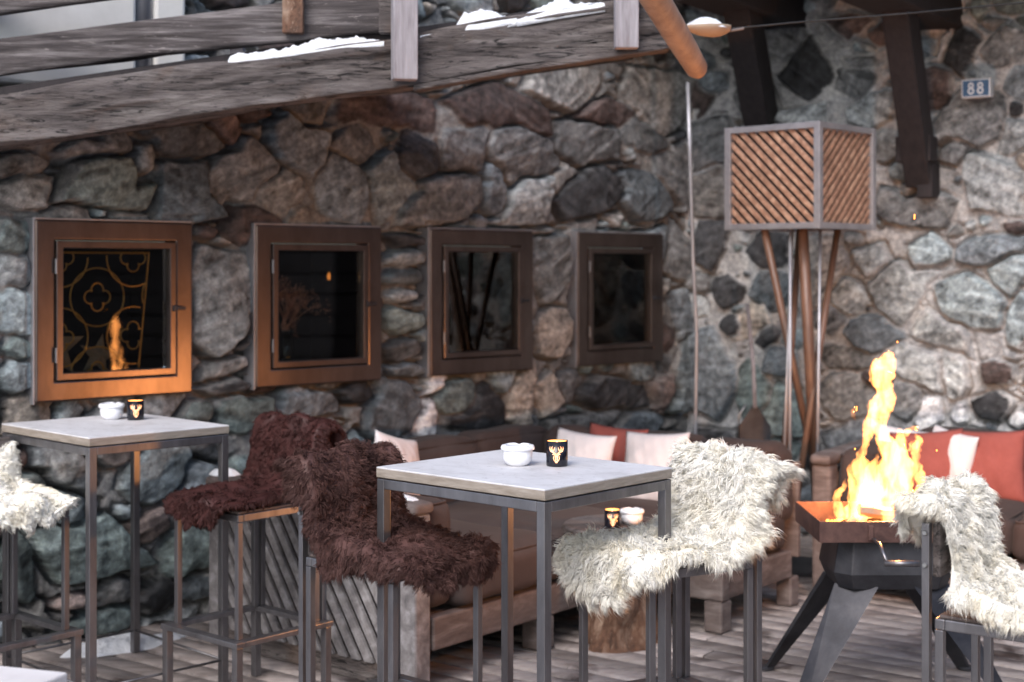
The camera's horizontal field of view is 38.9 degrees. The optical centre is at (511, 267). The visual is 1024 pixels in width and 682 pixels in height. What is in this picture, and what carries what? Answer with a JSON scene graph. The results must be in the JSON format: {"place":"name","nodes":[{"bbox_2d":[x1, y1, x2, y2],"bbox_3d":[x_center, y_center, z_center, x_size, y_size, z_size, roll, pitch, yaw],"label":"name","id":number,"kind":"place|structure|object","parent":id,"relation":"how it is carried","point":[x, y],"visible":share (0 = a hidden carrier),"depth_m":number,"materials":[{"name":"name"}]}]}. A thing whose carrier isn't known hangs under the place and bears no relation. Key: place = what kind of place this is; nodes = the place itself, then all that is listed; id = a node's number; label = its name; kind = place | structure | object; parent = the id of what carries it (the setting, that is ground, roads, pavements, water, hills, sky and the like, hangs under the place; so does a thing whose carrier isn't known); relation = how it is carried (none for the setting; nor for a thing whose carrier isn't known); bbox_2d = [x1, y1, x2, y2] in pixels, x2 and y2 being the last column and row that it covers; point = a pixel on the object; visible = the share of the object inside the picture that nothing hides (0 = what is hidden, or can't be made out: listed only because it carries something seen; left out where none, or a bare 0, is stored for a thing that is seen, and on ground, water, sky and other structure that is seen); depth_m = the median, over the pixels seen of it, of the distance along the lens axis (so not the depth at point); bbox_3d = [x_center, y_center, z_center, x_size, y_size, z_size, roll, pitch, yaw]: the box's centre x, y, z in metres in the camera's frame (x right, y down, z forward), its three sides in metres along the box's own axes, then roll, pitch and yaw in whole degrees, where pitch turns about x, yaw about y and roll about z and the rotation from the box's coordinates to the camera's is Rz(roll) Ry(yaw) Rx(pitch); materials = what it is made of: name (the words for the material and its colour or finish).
{"place":"outdoors","nodes":[
{"label":"outdoors","id":0,"kind":"place"},
{"bbox_2d":[0,534,1023,681],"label":"deck","id":1,"kind":"structure","parent":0,"point":[883,643],"depth_m":6.59,"materials":[{"name":"wood"}]},
{"bbox_2d":[0,666,66,681],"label":"pale table","id":2,"kind":"object","parent":1,"relation":"on","point":[11,674],"visible":1,"depth_m":3.55,"materials":[{"name":"metal"}]},
{"bbox_2d":[0,435,83,681],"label":"bar stool","id":3,"kind":"object","parent":1,"relation":"on","point":[63,628],"visible":0.62,"depth_m":5.85,"materials":[{"name":"grey metal"}]},
{"bbox_2d":[0,441,79,537],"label":"sheepskin","id":4,"kind":"object","parent":3,"relation":"on","point":[27,505],"visible":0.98,"depth_m":5.76,"materials":[{"name":"white fur"}]},
{"bbox_2d":[60,633,161,657],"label":"snow","id":5,"kind":"structure","parent":1,"relation":"on","point":[114,645],"depth_m":6.66,"materials":[{"name":"white snow"}]},
{"bbox_2d":[2,413,228,681],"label":"bar table","id":6,"kind":"object","parent":1,"relation":"on","point":[90,438],"visible":0.88,"depth_m":6.11,"materials":[{"name":"metal"}]},
{"bbox_2d":[98,402,124,419],"bbox_3d":[-1.770,0.634,6.402,0.116,0.072,0.116,0,0,-23],"label":"ashtray","id":7,"kind":"object","parent":6,"relation":"on","point":[111,411],"visible":1,"depth_m":6.36,"materials":[{"name":"white ceramic"}]},
{"bbox_2d":[127,400,143,419],"bbox_3d":[-1.659,0.627,6.380,0.073,0.085,0.074,0,0,0],"label":"candle holder","id":8,"kind":"object","parent":6,"relation":"on","point":[135,409],"visible":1,"depth_m":6.35,"materials":[{"name":"black glass"}]},
{"bbox_2d":[155,632,185,640],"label":"snow","id":9,"kind":"structure","parent":1,"relation":"on","point":[176,636],"depth_m":6.90,"materials":[{"name":"white snow"}]},
{"bbox_2d":[160,438,332,681],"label":"bar stool","id":10,"kind":"object","parent":1,"relation":"on","point":[257,517],"visible":0.61,"depth_m":5.93,"materials":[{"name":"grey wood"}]},
{"bbox_2d":[162,408,347,533],"bbox_3d":[-1.071,0.833,5.984,0.552,0.464,0.677,0,0,41],"label":"sheepskin","id":11,"kind":"object","parent":10,"relation":"on","point":[276,435],"visible":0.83,"depth_m":6.00,"materials":[{"name":"brown fur"}]},
{"bbox_2d":[0,0,695,652],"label":"stone wall","id":12,"kind":"structure","parent":1,"relation":"on","point":[550,160],"depth_m":8.09,"materials":[{"name":"grey stone"}]},
{"bbox_2d":[0,0,184,86],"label":"plaster wall","id":13,"kind":"structure","parent":12,"relation":"on","point":[72,17],"depth_m":6.76,"materials":[{"name":"paint"}]},
{"bbox_2d":[24,217,191,404],"bbox_3d":[-2.175,0.203,7.282,1.022,0.871,0.830,0,0,-43],"label":"window","id":14,"kind":"structure","parent":12,"relation":"attached to","point":[53,379],"depth_m":7.20,"materials":[{"name":"brown wood"}]},
{"bbox_2d":[63,336,83,371],"bbox_3d":[-2.183,0.372,6.910,0.304,0.293,0.060,0,0,-43],"label":"wooden star","id":15,"kind":"object","parent":14,"relation":"in","point":[66,358],"visible":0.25,"depth_m":6.95,"materials":[{"name":"brown wood"}]},
{"bbox_2d":[81,334,117,370],"bbox_3d":[-2.016,0.428,7.081,0.204,0.208,0.060,0,0,-43],"label":"wooden star","id":16,"kind":"object","parent":14,"relation":"on","point":[102,355],"visible":0.81,"depth_m":7.06,"materials":[{"name":"brown wood"}]},
{"bbox_2d":[63,251,149,371],"bbox_3d":[-1.974,0.212,7.011,0.491,0.578,0.012,0,0,-43],"label":"brass screen","id":17,"kind":"object","parent":14,"relation":"attached to","point":[80,275],"visible":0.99,"depth_m":7.02,"materials":[{"name":"metal"}]},
{"bbox_2d":[163,223,380,389],"bbox_3d":[-1.299,0.203,8.113,1.022,0.871,0.830,0,0,-43],"label":"window","id":18,"kind":"structure","parent":12,"relation":"attached to","point":[337,339],"depth_m":7.95,"materials":[{"name":"brown wood"}]},
{"bbox_2d":[279,276,324,360],"bbox_3d":[-1.161,0.267,7.864,0.461,0.488,0.096,0,0,-43],"label":"dried bouquet","id":19,"kind":"object","parent":18,"relation":"on","point":[285,344],"visible":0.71,"depth_m":7.80,"materials":[{"name":"brown plant"}]},
{"bbox_2d":[0,0,669,149],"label":"wooden ramp","id":20,"kind":"structure","parent":12,"relation":"attached to","point":[405,58],"depth_m":6.17,"materials":[{"name":"grey wood"}]},
{"bbox_2d":[228,35,383,61],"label":"snow","id":21,"kind":"structure","parent":20,"relation":"on","point":[308,47],"depth_m":6.18,"materials":[{"name":"white snow"}]},
{"bbox_2d":[420,9,516,37],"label":"snow","id":22,"kind":"structure","parent":20,"relation":"on","point":[478,15],"depth_m":6.18,"materials":[{"name":"white snow"}]},
{"bbox_2d":[517,0,604,26],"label":"snow","id":23,"kind":"structure","parent":20,"relation":"on","point":[554,7],"depth_m":6.17,"materials":[{"name":"white snow"}]},
{"bbox_2d":[417,227,532,377],"bbox_3d":[-0.438,0.203,8.929,1.022,0.871,0.830,0,0,-43],"label":"window","id":24,"kind":"structure","parent":12,"relation":"attached to","point":[474,289],"depth_m":8.62,"materials":[{"name":"brown wood"}]},
{"bbox_2d":[565,231,662,367],"bbox_3d":[0.454,0.203,9.774,1.022,0.871,0.830,0,0,-43],"label":"window","id":25,"kind":"structure","parent":12,"relation":"attached to","point":[614,297],"depth_m":9.47,"materials":[{"name":"brown wood"}]},
{"bbox_2d":[639,0,706,78],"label":"log gutter","id":26,"kind":"object","parent":12,"relation":"attached to","point":[666,18],"visible":1,"depth_m":5.72,"materials":[{"name":"brown wood"}]},
{"bbox_2d":[687,23,743,36],"bbox_3d":[0.873,-1.040,6.357,0.300,0.054,0.124,0,0,-37],"label":"wooden spout","id":27,"kind":"object","parent":12,"relation":"attached to","point":[710,30],"visible":0.9,"depth_m":6.31,"materials":[{"name":"brown wood"}]},
{"bbox_2d":[687,17,724,26],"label":"snow","id":28,"kind":"structure","parent":27,"relation":"on","point":[704,20],"depth_m":6.32,"materials":[{"name":"white snow"}]},
{"bbox_2d":[731,2,1023,28],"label":"cable","id":29,"kind":"object","parent":27,"relation":"attached to","point":[879,15],"visible":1,"depth_m":6.57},
{"bbox_2d":[297,508,482,681],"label":"bar stool","id":30,"kind":"object","parent":1,"relation":"on","point":[307,620],"visible":0.48,"depth_m":4.86,"materials":[{"name":"metal"}]},
{"bbox_2d":[270,437,503,600],"bbox_3d":[-0.409,0.833,4.880,0.681,0.500,0.573,0,0,41],"label":"sheepskin","id":31,"kind":"object","parent":30,"relation":"on","point":[333,491],"visible":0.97,"depth_m":4.83,"materials":[{"name":"brown fur"}]},
{"bbox_2d":[206,424,799,680],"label":"corner sofa","id":32,"kind":"object","parent":1,"relation":"on","point":[432,623],"visible":0.23,"depth_m":6.60,"materials":[{"name":"brown wood"}]},
{"bbox_2d":[209,468,239,476],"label":"snow","id":33,"kind":"structure","parent":32,"relation":"on","point":[232,472],"depth_m":6.79,"materials":[{"name":"white snow"}]},
{"bbox_2d":[374,430,419,494],"bbox_3d":[-0.567,1.014,7.150,0.160,0.380,0.380,-11,-19,27],"label":"pillow","id":34,"kind":"object","parent":32,"relation":"on","point":[409,448],"visible":0.29,"depth_m":7.14,"materials":[{"name":"white fabric"}]},
{"bbox_2d":[404,494,417,500],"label":"snow","id":35,"kind":"structure","parent":32,"relation":"on","point":[409,498],"depth_m":6.08,"materials":[{"name":"white snow"}]},
{"bbox_2d":[557,427,616,460],"bbox_3d":[0.370,1.085,7.850,0.400,0.400,0.160,4,-12,39],"label":"pillow","id":36,"kind":"object","parent":32,"relation":"on","point":[590,446],"visible":0.3,"depth_m":7.79,"materials":[{"name":"white fabric"}]},
{"bbox_2d":[590,422,648,461],"bbox_3d":[0.570,1.078,8.050,0.400,0.400,0.161,3,-8,39],"label":"pillow","id":37,"kind":"object","parent":32,"relation":"on","point":[619,450],"visible":0.22,"depth_m":8.00,"materials":[{"name":"fabric"}]},
{"bbox_2d":[625,431,689,500],"bbox_3d":[0.766,1.087,7.800,0.410,0.410,0.158,-4,-16,38],"label":"pillow","id":38,"kind":"object","parent":32,"relation":"on","point":[648,449],"visible":0.41,"depth_m":7.77,"materials":[{"name":"white fabric"}]},
{"bbox_2d":[376,450,671,681],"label":"bar table","id":39,"kind":"object","parent":1,"relation":"on","point":[540,487],"visible":0.85,"depth_m":4.76,"materials":[{"name":"metal"}]},
{"bbox_2d":[501,443,534,465],"bbox_3d":[0.019,0.634,4.910,0.116,0.072,0.116,0,0,-23],"label":"ashtray","id":40,"kind":"object","parent":39,"relation":"on","point":[515,454],"visible":1,"depth_m":4.87,"materials":[{"name":"white ceramic"}]},
{"bbox_2d":[546,439,567,466],"bbox_3d":[0.152,0.627,4.897,0.073,0.085,0.074,0,0,0],"label":"candle holder","id":41,"kind":"object","parent":39,"relation":"on","point":[556,452],"visible":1,"depth_m":4.87,"materials":[{"name":"black glass"}]},
{"bbox_2d":[562,514,657,653],"bbox_3d":[0.506,1.487,6.817,0.540,0.566,0.540,0,0,0],"label":"stump table","id":42,"kind":"object","parent":1,"relation":"on","point":[613,633],"visible":0.23,"depth_m":6.69,"materials":[{"name":"brown wood"}]},
{"bbox_2d":[604,508,619,528],"bbox_3d":[0.464,1.161,6.700,0.073,0.085,0.074,0,0,0],"label":"candle holder","id":43,"kind":"object","parent":42,"relation":"on","point":[611,518],"visible":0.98,"depth_m":6.67,"materials":[{"name":"black glass"}]},
{"bbox_2d":[620,507,643,524],"bbox_3d":[0.563,1.168,6.800,0.116,0.072,0.116,0,0,-23],"label":"ashtray","id":44,"kind":"object","parent":42,"relation":"on","point":[631,515],"visible":0.96,"depth_m":6.76,"materials":[{"name":"white ceramic"}]},
{"bbox_2d":[579,554,761,681],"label":"bar stool","id":45,"kind":"object","parent":1,"relation":"on","point":[752,625],"visible":0.42,"depth_m":4.82,"materials":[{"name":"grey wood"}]},
{"bbox_2d":[551,436,807,623],"bbox_3d":[0.536,0.879,4.888,0.732,0.577,0.613,0,0,-30],"label":"sheepskin","id":46,"kind":"object","parent":45,"relation":"on","point":[725,498],"visible":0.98,"depth_m":4.79,"materials":[{"name":"white fur"}]},
{"bbox_2d":[686,82,698,433],"bbox_3d":[1.108,0.316,8.900,0.078,2.908,0.024,0,0,0],"label":"hanging rod","id":47,"kind":"object","parent":1,"relation":"on","point":[693,268],"visible":0.73,"depth_m":8.89,"materials":[{"name":"metal"}]},
{"bbox_2d":[724,121,875,576],"bbox_3d":[1.708,0.475,8.548,0.639,2.590,0.660,0,0,43],"label":"floor lamp","id":48,"kind":"object","parent":1,"relation":"on","point":[801,182],"visible":0.94,"depth_m":8.38,"materials":[{"name":"wood"}]},
{"bbox_2d":[681,0,1023,534],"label":"stone wall","id":49,"kind":"structure","parent":1,"relation":"on","point":[934,288],"depth_m":9.26,"materials":[{"name":"grey stone"}]},
{"bbox_2d":[738,304,770,439],"bbox_3d":[1.505,0.795,9.143,0.212,1.126,0.338,0,0,0],"label":"fire shovel","id":50,"kind":"object","parent":49,"relation":"attached to","point":[754,424],"visible":0.61,"depth_m":9.01,"materials":[{"name":"grey wood"}]},
{"bbox_2d":[673,0,963,198],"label":"balcony","id":51,"kind":"structure","parent":49,"relation":"attached to","point":[916,147],"depth_m":8.89,"materials":[{"name":"brown wood"}]},
{"bbox_2d":[961,78,992,98],"bbox_3d":[2.833,-1.090,8.817,0.175,0.112,0.074,0,0,34],"label":"house number plate","id":52,"kind":"object","parent":49,"relation":"attached to","point":[976,88],"visible":1,"depth_m":8.78,"materials":[{"name":"blue metal"}]},
{"bbox_2d":[762,502,1001,681],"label":"fire bowl","id":53,"kind":"object","parent":1,"relation":"on","point":[862,562],"visible":0.66,"depth_m":5.87,"materials":[{"name":"metal"}]},
{"bbox_2d":[842,516,891,520],"bbox_3d":[1.529,1.051,6.046,0.347,0.116,0.072,0,0,-23],"label":"log","id":54,"kind":"object","parent":53,"relation":"in","point":[864,518],"visible":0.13,"depth_m":6.00,"materials":[{"name":"brown wood"}]},
{"bbox_2d":[857,483,871,506],"bbox_3d":[1.480,0.999,6.104,0.052,0.160,0.233,0,0,21],"label":"log","id":55,"kind":"object","parent":54,"relation":"on","point":[865,492],"visible":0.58,"depth_m":6.14,"materials":[{"name":"brown wood"}]},
{"bbox_2d":[810,426,1023,587],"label":"sofa","id":56,"kind":"object","parent":1,"relation":"on","point":[872,461],"visible":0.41,"depth_m":7.72,"materials":[{"name":"brown wood"}]},
{"bbox_2d":[877,423,926,441],"bbox_3d":[2.205,1.085,8.100,0.380,0.380,0.159,6,-7,34],"label":"pillow","id":57,"kind":"object","parent":56,"relation":"on","point":[883,432],"visible":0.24,"depth_m":8.15,"materials":[{"name":"white fabric"}]},
{"bbox_2d":[889,428,962,493],"bbox_3d":[2.294,1.095,7.980,0.400,0.400,0.162,-6,-16,22],"label":"pillow","id":58,"kind":"object","parent":56,"relation":"on","point":[920,457],"visible":0.62,"depth_m":7.95,"materials":[{"name":"fabric"}]},
{"bbox_2d":[932,424,978,476],"bbox_3d":[2.409,1.077,7.980,0.163,0.370,0.370,11,2,-24],"label":"pillow","id":59,"kind":"object","parent":56,"relation":"on","point":[962,448],"visible":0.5,"depth_m":7.85,"materials":[{"name":"white fabric"}]},
{"bbox_2d":[951,429,1023,501],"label":"pillow","id":60,"kind":"object","parent":56,"relation":"on","point":[998,464],"visible":0.69,"depth_m":7.77,"materials":[{"name":"fabric"}]},
{"bbox_2d":[922,521,1023,681],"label":"bar stool","id":61,"kind":"object","parent":1,"relation":"on","point":[947,621],"visible":0.46,"depth_m":4.02,"materials":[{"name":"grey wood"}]},
{"bbox_2d":[889,468,1023,642],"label":"sheepskin","id":62,"kind":"object","parent":61,"relation":"on","point":[987,578],"visible":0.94,"depth_m":4.05,"materials":[{"name":"white fur"}]},
{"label":"embers","id":63,"kind":"object","parent":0,"visible":0},
{"bbox_2d":[847,499,872,520],"bbox_3d":[1.438,1.030,6.014,0.051,0.113,0.204,0,0,38],"label":"log","id":64,"kind":"object","parent":63,"relation":"on","point":[855,516],"visible":0.42,"depth_m":5.99,"materials":[{"name":"brown wood"}]},
{"bbox_2d":[857,504,894,518],"bbox_3d":[1.579,1.014,5.986,0.303,0.082,0.057,0,0,-5],"label":"log","id":65,"kind":"object","parent":63,"relation":"on","point":[872,510],"visible":0.48,"depth_m":5.96,"materials":[{"name":"brown wood"}]}
]}

